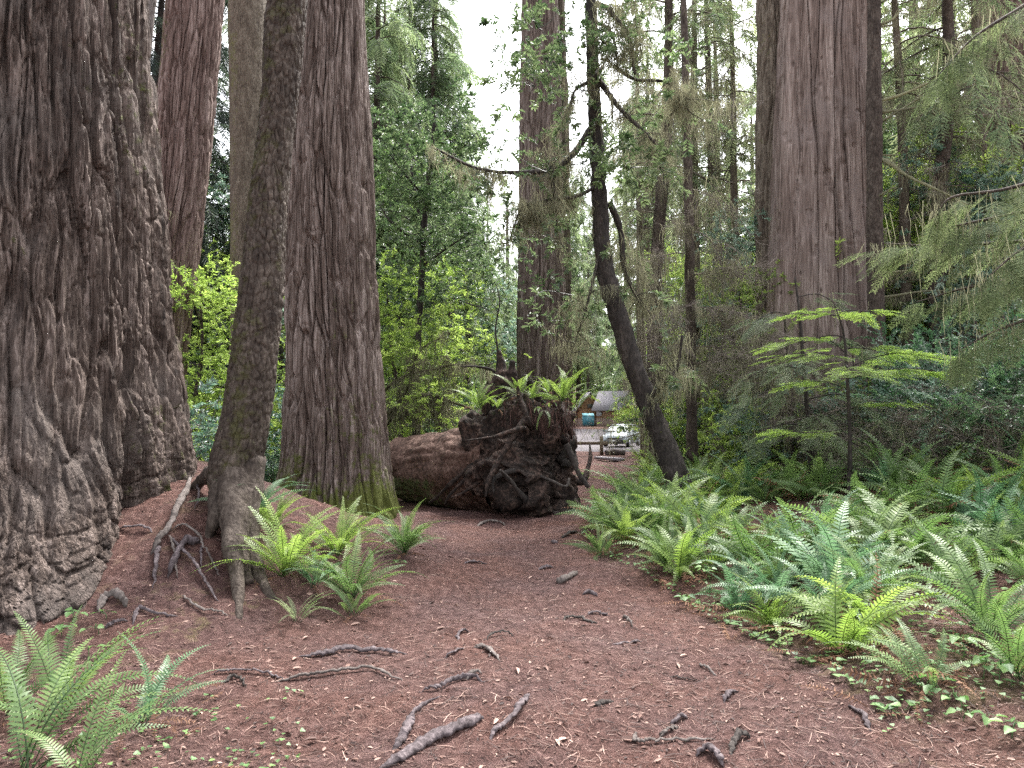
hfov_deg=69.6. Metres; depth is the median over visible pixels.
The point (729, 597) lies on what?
sword fern
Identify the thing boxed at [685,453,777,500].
sword fern
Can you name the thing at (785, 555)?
sword fern
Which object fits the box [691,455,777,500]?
sword fern
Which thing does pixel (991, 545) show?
sword fern
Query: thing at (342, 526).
sword fern
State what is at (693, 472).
sword fern
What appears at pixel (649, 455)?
sword fern
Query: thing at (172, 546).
tree root
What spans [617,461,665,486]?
sword fern
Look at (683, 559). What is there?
sword fern
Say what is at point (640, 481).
sword fern
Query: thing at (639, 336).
hemlock tree
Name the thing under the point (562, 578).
tree root
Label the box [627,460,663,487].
sword fern
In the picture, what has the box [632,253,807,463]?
understory tree
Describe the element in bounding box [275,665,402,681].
tree root
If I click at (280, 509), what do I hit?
sword fern
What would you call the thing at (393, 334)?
understory tree
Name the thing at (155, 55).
hemlock tree
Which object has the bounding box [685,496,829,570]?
sword fern
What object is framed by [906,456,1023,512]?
sword fern
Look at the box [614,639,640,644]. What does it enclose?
tree root
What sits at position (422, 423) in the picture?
leafy shrub
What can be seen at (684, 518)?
sword fern
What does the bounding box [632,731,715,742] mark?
tree root
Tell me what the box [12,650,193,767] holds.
sword fern
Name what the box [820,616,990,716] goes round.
sword fern
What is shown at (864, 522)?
sword fern
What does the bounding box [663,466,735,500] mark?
sword fern
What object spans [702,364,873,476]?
rhododendron shrub
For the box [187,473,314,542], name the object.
sword fern
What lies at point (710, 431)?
dead shrub
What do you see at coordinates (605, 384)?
broadleaf tree
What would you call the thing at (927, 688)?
leafy plant
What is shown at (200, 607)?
tree root
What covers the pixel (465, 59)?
hemlock tree
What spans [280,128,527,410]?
understory tree
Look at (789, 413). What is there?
twiggy hemlock
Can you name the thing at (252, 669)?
tree root
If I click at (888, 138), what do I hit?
understory tree
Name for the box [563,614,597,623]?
tree root
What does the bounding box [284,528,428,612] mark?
sword fern
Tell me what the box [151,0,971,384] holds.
sky
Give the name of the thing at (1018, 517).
sword fern
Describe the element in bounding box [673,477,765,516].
sword fern
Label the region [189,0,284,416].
hemlock tree
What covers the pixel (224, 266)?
understory tree
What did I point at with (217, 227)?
understory tree
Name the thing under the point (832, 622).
sword fern
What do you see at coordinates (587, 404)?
cabin
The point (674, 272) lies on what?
understory tree
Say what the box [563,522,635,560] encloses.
sword fern
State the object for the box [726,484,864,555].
sword fern
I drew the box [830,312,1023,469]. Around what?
huckleberry shrub
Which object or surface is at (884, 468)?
sword fern
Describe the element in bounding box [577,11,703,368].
hemlock tree
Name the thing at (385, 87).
hemlock tree
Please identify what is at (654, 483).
sword fern
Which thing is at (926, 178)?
understory tree
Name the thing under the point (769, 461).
sword fern
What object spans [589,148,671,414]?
conifer tree
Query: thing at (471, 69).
hemlock tree
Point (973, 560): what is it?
sword fern
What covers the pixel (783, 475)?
sword fern
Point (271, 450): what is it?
leafy shrub
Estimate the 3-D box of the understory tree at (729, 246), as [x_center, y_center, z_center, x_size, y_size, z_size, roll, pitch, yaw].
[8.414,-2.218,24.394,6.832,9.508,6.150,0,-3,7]
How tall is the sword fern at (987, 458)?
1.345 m
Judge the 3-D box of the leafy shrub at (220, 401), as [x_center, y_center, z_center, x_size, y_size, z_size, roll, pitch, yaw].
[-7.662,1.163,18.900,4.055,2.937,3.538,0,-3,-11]
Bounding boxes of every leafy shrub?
[187,355,284,460]
[187,380,215,407]
[189,375,223,421]
[190,399,276,460]
[199,365,280,472]
[205,384,283,481]
[387,382,481,432]
[389,388,473,435]
[389,414,438,439]
[610,406,637,423]
[631,427,685,463]
[667,387,805,473]
[722,388,842,468]
[756,359,876,467]
[887,326,1007,386]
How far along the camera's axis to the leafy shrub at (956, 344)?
14.64 m
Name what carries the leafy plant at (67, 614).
on the forest floor
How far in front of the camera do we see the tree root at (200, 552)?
6.04 m
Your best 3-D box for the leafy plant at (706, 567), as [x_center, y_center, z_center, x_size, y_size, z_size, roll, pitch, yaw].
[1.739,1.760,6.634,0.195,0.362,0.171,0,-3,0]
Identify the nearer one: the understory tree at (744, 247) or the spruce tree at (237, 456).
the spruce tree at (237, 456)
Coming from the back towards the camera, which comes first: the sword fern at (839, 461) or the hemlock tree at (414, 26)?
the hemlock tree at (414, 26)
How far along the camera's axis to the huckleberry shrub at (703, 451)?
19.83 m
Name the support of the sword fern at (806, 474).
on the forest floor
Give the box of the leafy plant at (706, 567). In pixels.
[695,560,716,597]
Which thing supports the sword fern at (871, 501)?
on the forest floor
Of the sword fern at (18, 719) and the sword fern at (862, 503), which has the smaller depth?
the sword fern at (18, 719)
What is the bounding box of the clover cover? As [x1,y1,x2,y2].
[0,487,1023,767]
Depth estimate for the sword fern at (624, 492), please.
10.64 m
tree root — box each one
[96,587,128,610]
[105,618,127,628]
[120,524,152,532]
[132,605,176,624]
[150,477,191,554]
[152,545,160,587]
[167,534,199,577]
[168,535,177,577]
[171,523,219,575]
[172,538,218,600]
[182,595,227,615]
[194,484,199,508]
[199,545,202,566]
[211,667,282,678]
[221,673,246,687]
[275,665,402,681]
[297,644,405,656]
[379,712,483,767]
[392,696,441,750]
[419,672,484,692]
[445,647,463,657]
[455,628,468,639]
[463,669,481,680]
[464,560,486,563]
[474,643,499,660]
[477,519,505,525]
[487,629,513,639]
[489,693,529,739]
[538,564,552,569]
[556,570,577,583]
[561,530,576,537]
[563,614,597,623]
[582,589,597,596]
[588,610,609,615]
[593,699,613,706]
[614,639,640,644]
[622,614,632,627]
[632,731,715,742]
[659,725,677,736]
[670,712,687,724]
[671,675,699,680]
[696,742,724,766]
[699,663,716,675]
[722,689,738,701]
[728,727,749,754]
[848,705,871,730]
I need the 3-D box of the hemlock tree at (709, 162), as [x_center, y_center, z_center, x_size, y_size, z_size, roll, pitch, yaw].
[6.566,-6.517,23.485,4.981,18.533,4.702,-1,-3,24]
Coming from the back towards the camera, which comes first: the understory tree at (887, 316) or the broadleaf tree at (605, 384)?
the broadleaf tree at (605, 384)
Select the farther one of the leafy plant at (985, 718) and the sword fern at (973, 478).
the sword fern at (973, 478)
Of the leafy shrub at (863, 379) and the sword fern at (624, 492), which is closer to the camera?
the sword fern at (624, 492)
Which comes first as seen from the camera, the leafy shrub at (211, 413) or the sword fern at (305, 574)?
the sword fern at (305, 574)
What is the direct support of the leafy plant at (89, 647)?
on the forest floor
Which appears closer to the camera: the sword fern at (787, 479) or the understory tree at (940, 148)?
the sword fern at (787, 479)
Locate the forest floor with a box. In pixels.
[0,391,1023,767]
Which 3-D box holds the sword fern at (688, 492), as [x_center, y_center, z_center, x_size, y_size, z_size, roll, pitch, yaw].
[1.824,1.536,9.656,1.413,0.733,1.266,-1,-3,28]
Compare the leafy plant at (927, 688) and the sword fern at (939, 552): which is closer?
the leafy plant at (927, 688)
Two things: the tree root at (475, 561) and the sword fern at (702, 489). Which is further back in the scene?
the sword fern at (702, 489)
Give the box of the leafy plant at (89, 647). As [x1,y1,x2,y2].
[79,644,106,657]
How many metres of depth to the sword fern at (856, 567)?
5.70 m
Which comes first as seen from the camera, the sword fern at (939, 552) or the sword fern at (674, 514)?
the sword fern at (939, 552)
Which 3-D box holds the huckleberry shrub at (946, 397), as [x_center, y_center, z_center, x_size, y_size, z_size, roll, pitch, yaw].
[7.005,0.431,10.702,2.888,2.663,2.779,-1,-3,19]
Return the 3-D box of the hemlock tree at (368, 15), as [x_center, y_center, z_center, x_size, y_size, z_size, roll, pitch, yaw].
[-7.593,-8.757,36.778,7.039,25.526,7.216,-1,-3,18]
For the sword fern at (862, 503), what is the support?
on the forest floor
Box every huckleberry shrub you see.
[202,430,280,483]
[411,406,477,432]
[427,385,576,427]
[667,406,700,448]
[674,424,724,465]
[796,380,911,450]
[818,316,984,461]
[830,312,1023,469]
[838,339,1015,453]
[870,311,1023,411]
[871,325,1003,390]
[880,328,1023,471]
[904,340,1023,479]
[920,289,1023,454]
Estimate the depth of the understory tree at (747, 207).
30.63 m
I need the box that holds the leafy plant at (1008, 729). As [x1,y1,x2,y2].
[988,717,1023,737]
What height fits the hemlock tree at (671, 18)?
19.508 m
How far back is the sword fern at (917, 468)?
9.13 m
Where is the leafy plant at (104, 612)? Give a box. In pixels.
[91,609,116,619]
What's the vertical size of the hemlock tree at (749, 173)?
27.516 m
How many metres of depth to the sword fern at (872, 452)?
10.50 m
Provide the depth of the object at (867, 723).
3.86 m
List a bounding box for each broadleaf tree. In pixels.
[456,280,517,396]
[573,350,614,395]
[574,364,633,402]
[585,342,664,396]
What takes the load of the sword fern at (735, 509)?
on the forest floor
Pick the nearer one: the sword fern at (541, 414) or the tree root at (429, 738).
the tree root at (429, 738)
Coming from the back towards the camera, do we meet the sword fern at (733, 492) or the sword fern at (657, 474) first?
the sword fern at (657, 474)
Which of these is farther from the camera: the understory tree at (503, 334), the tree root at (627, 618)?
the understory tree at (503, 334)
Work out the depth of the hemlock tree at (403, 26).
40.57 m
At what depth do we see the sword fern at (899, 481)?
9.30 m
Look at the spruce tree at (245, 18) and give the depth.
19.94 m
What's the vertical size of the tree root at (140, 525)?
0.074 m
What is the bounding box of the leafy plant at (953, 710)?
[946,707,984,719]
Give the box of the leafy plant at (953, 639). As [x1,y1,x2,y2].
[949,634,981,659]
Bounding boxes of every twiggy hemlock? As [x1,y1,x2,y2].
[614,0,799,460]
[698,301,883,468]
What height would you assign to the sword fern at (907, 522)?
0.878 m
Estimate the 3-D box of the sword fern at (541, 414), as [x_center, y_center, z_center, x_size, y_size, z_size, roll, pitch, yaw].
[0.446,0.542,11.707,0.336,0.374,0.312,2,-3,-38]
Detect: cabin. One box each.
[573,392,596,426]
[591,391,632,426]
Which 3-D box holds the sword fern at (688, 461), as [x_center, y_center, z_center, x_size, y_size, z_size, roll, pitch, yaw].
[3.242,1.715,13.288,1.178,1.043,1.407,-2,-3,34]
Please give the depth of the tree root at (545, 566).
7.70 m
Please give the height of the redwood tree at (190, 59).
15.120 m
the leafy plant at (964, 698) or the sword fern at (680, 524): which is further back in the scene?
the sword fern at (680, 524)
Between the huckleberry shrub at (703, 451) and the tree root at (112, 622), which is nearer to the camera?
the tree root at (112, 622)
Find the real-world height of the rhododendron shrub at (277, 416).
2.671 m
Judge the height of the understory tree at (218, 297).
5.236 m
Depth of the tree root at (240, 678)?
4.54 m
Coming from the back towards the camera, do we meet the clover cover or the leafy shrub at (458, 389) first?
the leafy shrub at (458, 389)
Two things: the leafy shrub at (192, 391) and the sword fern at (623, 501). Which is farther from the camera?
the leafy shrub at (192, 391)
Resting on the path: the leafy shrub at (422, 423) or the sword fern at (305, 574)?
the sword fern at (305, 574)
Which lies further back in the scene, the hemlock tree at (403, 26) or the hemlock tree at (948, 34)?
the hemlock tree at (403, 26)
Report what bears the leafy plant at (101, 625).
on the forest floor
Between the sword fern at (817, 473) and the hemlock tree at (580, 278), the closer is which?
the sword fern at (817, 473)
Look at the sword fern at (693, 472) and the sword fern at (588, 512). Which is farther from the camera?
the sword fern at (693, 472)
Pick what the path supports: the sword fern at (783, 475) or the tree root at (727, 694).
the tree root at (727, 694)
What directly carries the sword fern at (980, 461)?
on the forest floor
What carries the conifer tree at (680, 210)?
on the forest floor
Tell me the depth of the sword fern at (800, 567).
6.62 m
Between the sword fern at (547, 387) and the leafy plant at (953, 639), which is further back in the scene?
the sword fern at (547, 387)
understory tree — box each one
[169,254,285,470]
[187,237,285,401]
[189,172,402,397]
[204,169,284,353]
[205,178,285,354]
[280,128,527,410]
[284,263,450,385]
[373,103,552,436]
[376,245,500,441]
[380,244,558,435]
[392,192,584,414]
[394,271,517,408]
[592,201,729,438]
[592,305,701,441]
[623,246,754,442]
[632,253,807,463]
[632,275,710,425]
[642,234,754,454]
[651,198,771,461]
[663,174,755,370]
[677,171,885,297]
[725,0,1023,368]
[742,184,1022,367]
[835,119,1023,373]
[881,0,978,349]
[883,125,1023,364]
[884,134,1023,333]
[884,155,1023,368]
[885,5,976,187]
[886,206,980,348]
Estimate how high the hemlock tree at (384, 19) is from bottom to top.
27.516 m
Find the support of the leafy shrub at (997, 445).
on the forest floor
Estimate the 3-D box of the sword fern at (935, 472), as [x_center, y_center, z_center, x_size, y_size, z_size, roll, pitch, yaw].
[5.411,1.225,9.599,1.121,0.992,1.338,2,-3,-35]
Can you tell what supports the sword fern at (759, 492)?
on the forest floor
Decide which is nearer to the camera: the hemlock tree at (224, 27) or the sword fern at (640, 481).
the sword fern at (640, 481)
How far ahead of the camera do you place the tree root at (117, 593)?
5.52 m
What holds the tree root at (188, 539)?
on the forest floor
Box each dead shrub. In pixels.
[692,401,751,464]
[694,459,711,490]
[712,411,831,472]
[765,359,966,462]
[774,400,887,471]
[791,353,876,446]
[816,412,907,488]
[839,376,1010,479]
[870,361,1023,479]
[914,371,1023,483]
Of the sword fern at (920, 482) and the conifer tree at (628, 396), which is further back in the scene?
the conifer tree at (628, 396)
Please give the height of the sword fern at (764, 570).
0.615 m
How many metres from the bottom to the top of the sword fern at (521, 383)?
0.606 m
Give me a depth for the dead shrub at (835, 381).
15.17 m
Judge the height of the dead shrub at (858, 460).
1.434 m
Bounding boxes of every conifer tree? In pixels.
[472,175,518,379]
[476,193,500,324]
[573,262,620,404]
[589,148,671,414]
[595,107,677,410]
[664,88,706,400]
[706,82,754,245]
[723,85,755,235]
[739,64,755,242]
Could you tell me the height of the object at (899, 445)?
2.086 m
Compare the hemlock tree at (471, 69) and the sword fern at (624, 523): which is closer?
the sword fern at (624, 523)
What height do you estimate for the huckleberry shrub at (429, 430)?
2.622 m
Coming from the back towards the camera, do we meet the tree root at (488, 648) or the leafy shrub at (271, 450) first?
the leafy shrub at (271, 450)
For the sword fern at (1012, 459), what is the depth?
8.37 m
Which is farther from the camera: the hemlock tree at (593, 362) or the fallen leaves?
the hemlock tree at (593, 362)
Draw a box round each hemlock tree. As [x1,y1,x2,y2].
[150,0,229,407]
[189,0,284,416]
[204,2,229,255]
[365,0,457,396]
[365,0,462,356]
[365,3,408,369]
[369,0,499,394]
[370,2,446,140]
[382,0,515,431]
[385,0,506,399]
[420,132,512,390]
[438,24,508,413]
[471,285,506,392]
[484,246,516,386]
[508,254,517,340]
[563,0,755,473]
[569,166,606,387]
[570,168,608,417]
[570,178,612,422]
[572,240,615,391]
[573,198,619,390]
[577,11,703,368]
[580,0,717,462]
[596,77,682,394]
[602,0,756,467]
[630,0,755,439]
[640,0,756,444]
[669,0,756,451]
[713,276,911,474]
[718,0,757,242]
[751,302,986,496]
[835,3,1023,393]
[858,0,969,443]
[881,0,974,340]
[881,0,1001,375]
[881,0,1023,356]
[881,3,907,344]
[885,0,978,334]
[895,0,1023,343]
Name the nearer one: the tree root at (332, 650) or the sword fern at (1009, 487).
the tree root at (332, 650)
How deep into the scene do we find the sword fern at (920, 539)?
6.25 m
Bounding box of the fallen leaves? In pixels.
[116,509,1012,767]
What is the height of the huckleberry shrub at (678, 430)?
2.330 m
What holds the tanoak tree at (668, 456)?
on the forest floor
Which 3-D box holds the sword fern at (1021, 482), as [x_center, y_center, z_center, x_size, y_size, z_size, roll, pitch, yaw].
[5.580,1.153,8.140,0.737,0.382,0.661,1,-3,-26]
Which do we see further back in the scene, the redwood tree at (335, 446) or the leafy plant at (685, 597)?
the redwood tree at (335, 446)
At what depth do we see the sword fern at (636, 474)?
17.61 m
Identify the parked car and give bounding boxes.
[603,424,639,446]
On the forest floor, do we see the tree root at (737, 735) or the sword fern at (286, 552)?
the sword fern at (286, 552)
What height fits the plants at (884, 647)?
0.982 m
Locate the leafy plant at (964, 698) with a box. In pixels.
[941,686,968,711]
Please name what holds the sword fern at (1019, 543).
on the forest floor
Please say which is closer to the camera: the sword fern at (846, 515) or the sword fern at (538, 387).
the sword fern at (846, 515)
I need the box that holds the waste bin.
[582,413,593,426]
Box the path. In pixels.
[0,451,914,767]
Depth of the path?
4.50 m
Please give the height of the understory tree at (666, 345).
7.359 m
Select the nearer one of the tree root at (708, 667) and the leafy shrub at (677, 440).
the tree root at (708, 667)
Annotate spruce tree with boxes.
[148,0,181,275]
[190,0,307,618]
[227,0,266,353]
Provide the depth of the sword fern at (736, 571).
6.69 m
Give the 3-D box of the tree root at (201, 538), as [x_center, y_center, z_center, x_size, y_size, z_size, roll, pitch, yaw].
[-2.614,1.378,6.168,0.664,0.383,0.116,-2,-3,32]
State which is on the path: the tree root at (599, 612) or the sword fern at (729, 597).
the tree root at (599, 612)
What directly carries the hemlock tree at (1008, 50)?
on the forest floor
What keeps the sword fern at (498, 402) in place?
on the fallen log
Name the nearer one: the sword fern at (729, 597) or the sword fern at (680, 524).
the sword fern at (729, 597)
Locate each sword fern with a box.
[0,606,198,723]
[0,616,216,767]
[0,617,111,715]
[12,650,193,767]
[73,633,224,725]
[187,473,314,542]
[190,487,353,586]
[257,490,306,536]
[266,590,331,622]
[283,546,361,598]
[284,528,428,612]
[292,495,403,560]
[315,579,395,622]
[359,498,451,561]
[446,381,505,414]
[485,392,518,415]
[489,370,538,399]
[517,381,551,404]
[530,366,601,412]
[530,373,568,394]
[534,407,550,425]
[555,471,668,538]
[560,384,594,412]
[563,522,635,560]
[567,497,621,526]
[572,461,670,517]
[575,493,660,536]
[580,463,703,499]
[580,496,663,547]
[581,480,700,531]
[583,497,615,515]
[602,472,649,499]
[603,486,652,515]
[608,473,711,528]
[615,515,697,583]
[616,473,661,490]
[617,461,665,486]
[617,517,744,596]
[620,487,686,533]
[622,472,715,517]
[622,513,674,545]
[623,462,688,477]
[624,466,648,479]
[625,454,648,474]
[625,509,723,565]
[626,445,640,458]
[626,455,689,488]
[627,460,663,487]
[629,472,667,500]
[630,477,760,540]
[632,451,655,474]
[633,447,720,490]
[636,491,733,552]
[651,464,728,488]
[656,507,695,533]
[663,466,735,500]
[668,515,760,581]
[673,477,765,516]
[675,482,748,522]
[679,563,797,619]
[684,452,722,474]
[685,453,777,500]
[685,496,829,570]
[688,455,726,472]
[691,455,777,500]
[693,450,766,495]
[694,494,770,545]
[697,544,774,584]
[700,531,842,604]
[704,510,806,556]
[705,456,745,489]
[706,476,754,505]
[712,570,808,639]
[713,489,772,518]
[720,531,820,606]
[726,467,812,504]
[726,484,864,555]
[732,554,908,623]
[733,509,813,548]
[734,460,780,493]
[742,501,940,610]
[744,451,818,497]
[748,507,878,580]
[748,557,943,666]
[751,449,824,480]
[752,441,865,500]
[761,455,807,480]
[762,488,954,570]
[766,440,862,493]
[768,526,827,567]
[768,555,990,652]
[771,489,876,540]
[773,450,854,497]
[773,455,870,500]
[783,461,838,478]
[786,532,958,603]
[794,502,878,541]
[796,513,919,579]
[807,456,951,518]
[808,489,936,543]
[813,427,971,496]
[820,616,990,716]
[824,487,1011,565]
[824,502,862,527]
[828,479,946,532]
[832,449,898,494]
[839,509,994,583]
[840,438,939,473]
[841,458,985,532]
[854,442,970,476]
[855,450,945,476]
[858,511,997,591]
[859,543,908,579]
[862,440,984,492]
[865,470,907,494]
[879,531,1023,639]
[881,456,994,497]
[883,449,1023,522]
[884,486,947,532]
[893,519,1021,577]
[898,512,1023,586]
[904,444,993,483]
[905,596,1023,679]
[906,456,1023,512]
[907,462,1013,541]
[909,424,1016,474]
[916,479,1023,551]
[921,491,1023,559]
[929,511,1011,545]
[933,446,1005,493]
[936,461,1023,518]
[941,438,1016,477]
[946,466,1001,498]
[951,451,1023,487]
[953,434,1023,478]
[958,496,1023,542]
[970,431,1023,481]
[984,443,1023,490]
[985,502,1023,522]
[988,542,1023,581]
[989,423,1023,488]
[990,480,1023,514]
[1001,470,1023,496]
[1004,538,1023,555]
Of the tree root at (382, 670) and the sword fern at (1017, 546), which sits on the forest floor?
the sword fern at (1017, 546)
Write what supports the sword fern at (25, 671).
on the forest floor
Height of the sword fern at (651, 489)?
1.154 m
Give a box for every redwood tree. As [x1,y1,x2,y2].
[0,0,197,635]
[156,0,224,384]
[275,0,400,518]
[516,0,568,409]
[558,0,573,429]
[742,0,779,452]
[761,0,867,430]
[972,0,1023,339]
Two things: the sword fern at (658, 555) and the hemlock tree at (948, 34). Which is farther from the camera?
the hemlock tree at (948, 34)
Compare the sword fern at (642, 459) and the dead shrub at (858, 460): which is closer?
the dead shrub at (858, 460)
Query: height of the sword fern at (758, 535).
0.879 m
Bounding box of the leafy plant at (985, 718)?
[971,710,1007,726]
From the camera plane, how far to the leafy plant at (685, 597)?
6.33 m
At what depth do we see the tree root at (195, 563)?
5.91 m
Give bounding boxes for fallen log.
[390,287,592,516]
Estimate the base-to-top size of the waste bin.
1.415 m
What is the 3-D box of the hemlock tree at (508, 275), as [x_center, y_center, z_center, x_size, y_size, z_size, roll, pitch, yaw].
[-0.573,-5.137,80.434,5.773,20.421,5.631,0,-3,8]
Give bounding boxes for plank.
[594,456,624,461]
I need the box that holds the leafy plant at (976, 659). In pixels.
[973,654,1001,678]
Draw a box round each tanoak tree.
[371,75,525,434]
[425,0,743,490]
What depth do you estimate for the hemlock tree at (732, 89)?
20.18 m
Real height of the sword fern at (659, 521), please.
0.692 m
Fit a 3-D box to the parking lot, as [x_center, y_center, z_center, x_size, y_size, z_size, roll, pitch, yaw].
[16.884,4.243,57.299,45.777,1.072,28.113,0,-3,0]
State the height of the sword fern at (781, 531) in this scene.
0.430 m
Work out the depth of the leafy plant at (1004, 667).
3.92 m
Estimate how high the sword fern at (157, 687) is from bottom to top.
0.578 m
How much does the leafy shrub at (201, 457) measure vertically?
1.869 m
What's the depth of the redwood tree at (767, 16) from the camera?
17.26 m
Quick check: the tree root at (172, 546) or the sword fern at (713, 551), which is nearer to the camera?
the tree root at (172, 546)
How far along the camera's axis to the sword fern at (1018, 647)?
3.99 m
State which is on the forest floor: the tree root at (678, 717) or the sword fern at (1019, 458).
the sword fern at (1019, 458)
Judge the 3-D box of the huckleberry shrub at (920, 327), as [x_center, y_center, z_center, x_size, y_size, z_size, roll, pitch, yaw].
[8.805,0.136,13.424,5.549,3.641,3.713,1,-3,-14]
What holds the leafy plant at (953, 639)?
on the forest floor
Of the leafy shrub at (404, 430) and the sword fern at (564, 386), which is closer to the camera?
the sword fern at (564, 386)
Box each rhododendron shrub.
[185,379,284,481]
[189,374,269,468]
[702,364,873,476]
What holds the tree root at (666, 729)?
on the path
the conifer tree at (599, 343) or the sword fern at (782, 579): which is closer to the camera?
the sword fern at (782, 579)
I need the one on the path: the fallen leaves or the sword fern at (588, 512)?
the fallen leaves
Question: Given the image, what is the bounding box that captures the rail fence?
[577,436,607,454]
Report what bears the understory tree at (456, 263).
on the forest floor
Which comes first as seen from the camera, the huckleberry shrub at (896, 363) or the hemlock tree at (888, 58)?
the huckleberry shrub at (896, 363)
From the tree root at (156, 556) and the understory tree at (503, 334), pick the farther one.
the understory tree at (503, 334)
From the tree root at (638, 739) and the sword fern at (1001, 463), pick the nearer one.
the tree root at (638, 739)
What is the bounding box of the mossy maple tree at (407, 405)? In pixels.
[381,305,519,440]
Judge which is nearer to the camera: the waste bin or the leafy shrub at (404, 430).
the leafy shrub at (404, 430)
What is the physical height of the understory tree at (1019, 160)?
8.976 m
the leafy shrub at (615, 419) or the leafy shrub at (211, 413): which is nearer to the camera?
the leafy shrub at (211, 413)
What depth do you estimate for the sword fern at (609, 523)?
9.13 m
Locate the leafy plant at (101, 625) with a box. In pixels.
[79,623,103,634]
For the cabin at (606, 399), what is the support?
on the forest floor
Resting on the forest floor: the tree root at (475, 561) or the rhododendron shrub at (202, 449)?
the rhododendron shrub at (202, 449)
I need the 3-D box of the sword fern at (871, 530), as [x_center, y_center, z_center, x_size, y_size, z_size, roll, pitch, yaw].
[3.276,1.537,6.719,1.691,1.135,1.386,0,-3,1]
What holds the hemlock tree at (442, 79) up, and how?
on the forest floor
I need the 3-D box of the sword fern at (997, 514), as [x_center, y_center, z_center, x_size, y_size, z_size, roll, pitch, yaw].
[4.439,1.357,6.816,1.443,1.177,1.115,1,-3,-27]
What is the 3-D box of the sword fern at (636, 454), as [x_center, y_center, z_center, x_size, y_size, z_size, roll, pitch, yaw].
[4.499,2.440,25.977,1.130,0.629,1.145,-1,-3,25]
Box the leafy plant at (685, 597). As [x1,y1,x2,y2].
[674,594,695,606]
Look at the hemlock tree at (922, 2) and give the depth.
24.17 m
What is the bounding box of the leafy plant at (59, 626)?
[44,622,76,635]
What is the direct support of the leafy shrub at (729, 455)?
on the forest floor
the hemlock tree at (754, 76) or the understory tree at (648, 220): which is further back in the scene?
the understory tree at (648, 220)
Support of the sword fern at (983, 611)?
on the forest floor
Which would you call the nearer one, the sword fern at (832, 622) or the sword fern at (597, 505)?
the sword fern at (832, 622)
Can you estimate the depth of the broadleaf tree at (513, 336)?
88.86 m
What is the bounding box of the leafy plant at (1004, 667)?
[979,654,1013,680]
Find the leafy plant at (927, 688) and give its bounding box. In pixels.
[918,671,956,701]
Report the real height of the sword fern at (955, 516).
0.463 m
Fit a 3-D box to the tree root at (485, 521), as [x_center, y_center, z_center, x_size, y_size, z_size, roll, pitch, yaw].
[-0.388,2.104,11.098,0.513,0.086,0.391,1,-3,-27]
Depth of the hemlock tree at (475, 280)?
58.55 m
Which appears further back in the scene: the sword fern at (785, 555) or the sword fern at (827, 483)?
the sword fern at (827, 483)
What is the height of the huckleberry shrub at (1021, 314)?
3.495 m
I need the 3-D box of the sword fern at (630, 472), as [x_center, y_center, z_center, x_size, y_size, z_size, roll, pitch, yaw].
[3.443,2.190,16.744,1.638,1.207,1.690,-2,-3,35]
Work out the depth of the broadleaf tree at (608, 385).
88.25 m
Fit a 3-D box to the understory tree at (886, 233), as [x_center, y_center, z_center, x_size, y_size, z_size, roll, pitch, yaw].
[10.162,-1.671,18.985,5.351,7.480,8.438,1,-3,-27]
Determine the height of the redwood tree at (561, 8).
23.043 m
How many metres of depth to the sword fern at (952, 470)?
9.93 m
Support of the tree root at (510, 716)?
on the path
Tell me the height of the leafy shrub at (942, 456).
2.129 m
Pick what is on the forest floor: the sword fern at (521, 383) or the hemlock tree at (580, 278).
the hemlock tree at (580, 278)
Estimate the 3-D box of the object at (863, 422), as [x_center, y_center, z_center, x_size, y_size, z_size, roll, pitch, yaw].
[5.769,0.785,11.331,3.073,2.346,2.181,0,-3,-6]
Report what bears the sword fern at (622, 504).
on the forest floor
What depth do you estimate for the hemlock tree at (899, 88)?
16.93 m
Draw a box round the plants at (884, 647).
[0,479,1023,767]
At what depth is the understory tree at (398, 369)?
32.45 m
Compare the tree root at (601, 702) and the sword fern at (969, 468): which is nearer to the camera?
the tree root at (601, 702)
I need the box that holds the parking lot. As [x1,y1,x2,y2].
[575,429,680,451]
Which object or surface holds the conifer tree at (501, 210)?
on the forest floor
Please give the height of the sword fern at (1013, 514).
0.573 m
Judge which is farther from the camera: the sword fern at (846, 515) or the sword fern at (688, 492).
the sword fern at (688, 492)
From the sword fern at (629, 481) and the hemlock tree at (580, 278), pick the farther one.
the hemlock tree at (580, 278)
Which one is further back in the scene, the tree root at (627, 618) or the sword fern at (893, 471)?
the sword fern at (893, 471)
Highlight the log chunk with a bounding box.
[605,449,625,454]
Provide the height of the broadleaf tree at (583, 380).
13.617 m
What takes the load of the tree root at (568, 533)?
on the path
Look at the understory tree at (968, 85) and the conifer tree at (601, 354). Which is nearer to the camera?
the understory tree at (968, 85)
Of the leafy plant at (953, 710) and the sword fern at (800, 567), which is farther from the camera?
the sword fern at (800, 567)
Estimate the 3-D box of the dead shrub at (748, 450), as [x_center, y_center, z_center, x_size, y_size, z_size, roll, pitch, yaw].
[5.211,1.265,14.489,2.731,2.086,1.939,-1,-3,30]
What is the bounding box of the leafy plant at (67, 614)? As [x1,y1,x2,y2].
[65,607,87,619]
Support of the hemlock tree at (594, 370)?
on the forest floor
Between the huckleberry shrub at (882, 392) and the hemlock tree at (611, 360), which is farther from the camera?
the hemlock tree at (611, 360)
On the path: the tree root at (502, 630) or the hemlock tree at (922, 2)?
the tree root at (502, 630)
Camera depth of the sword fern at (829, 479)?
10.75 m
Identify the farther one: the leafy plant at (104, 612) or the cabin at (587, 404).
the cabin at (587, 404)

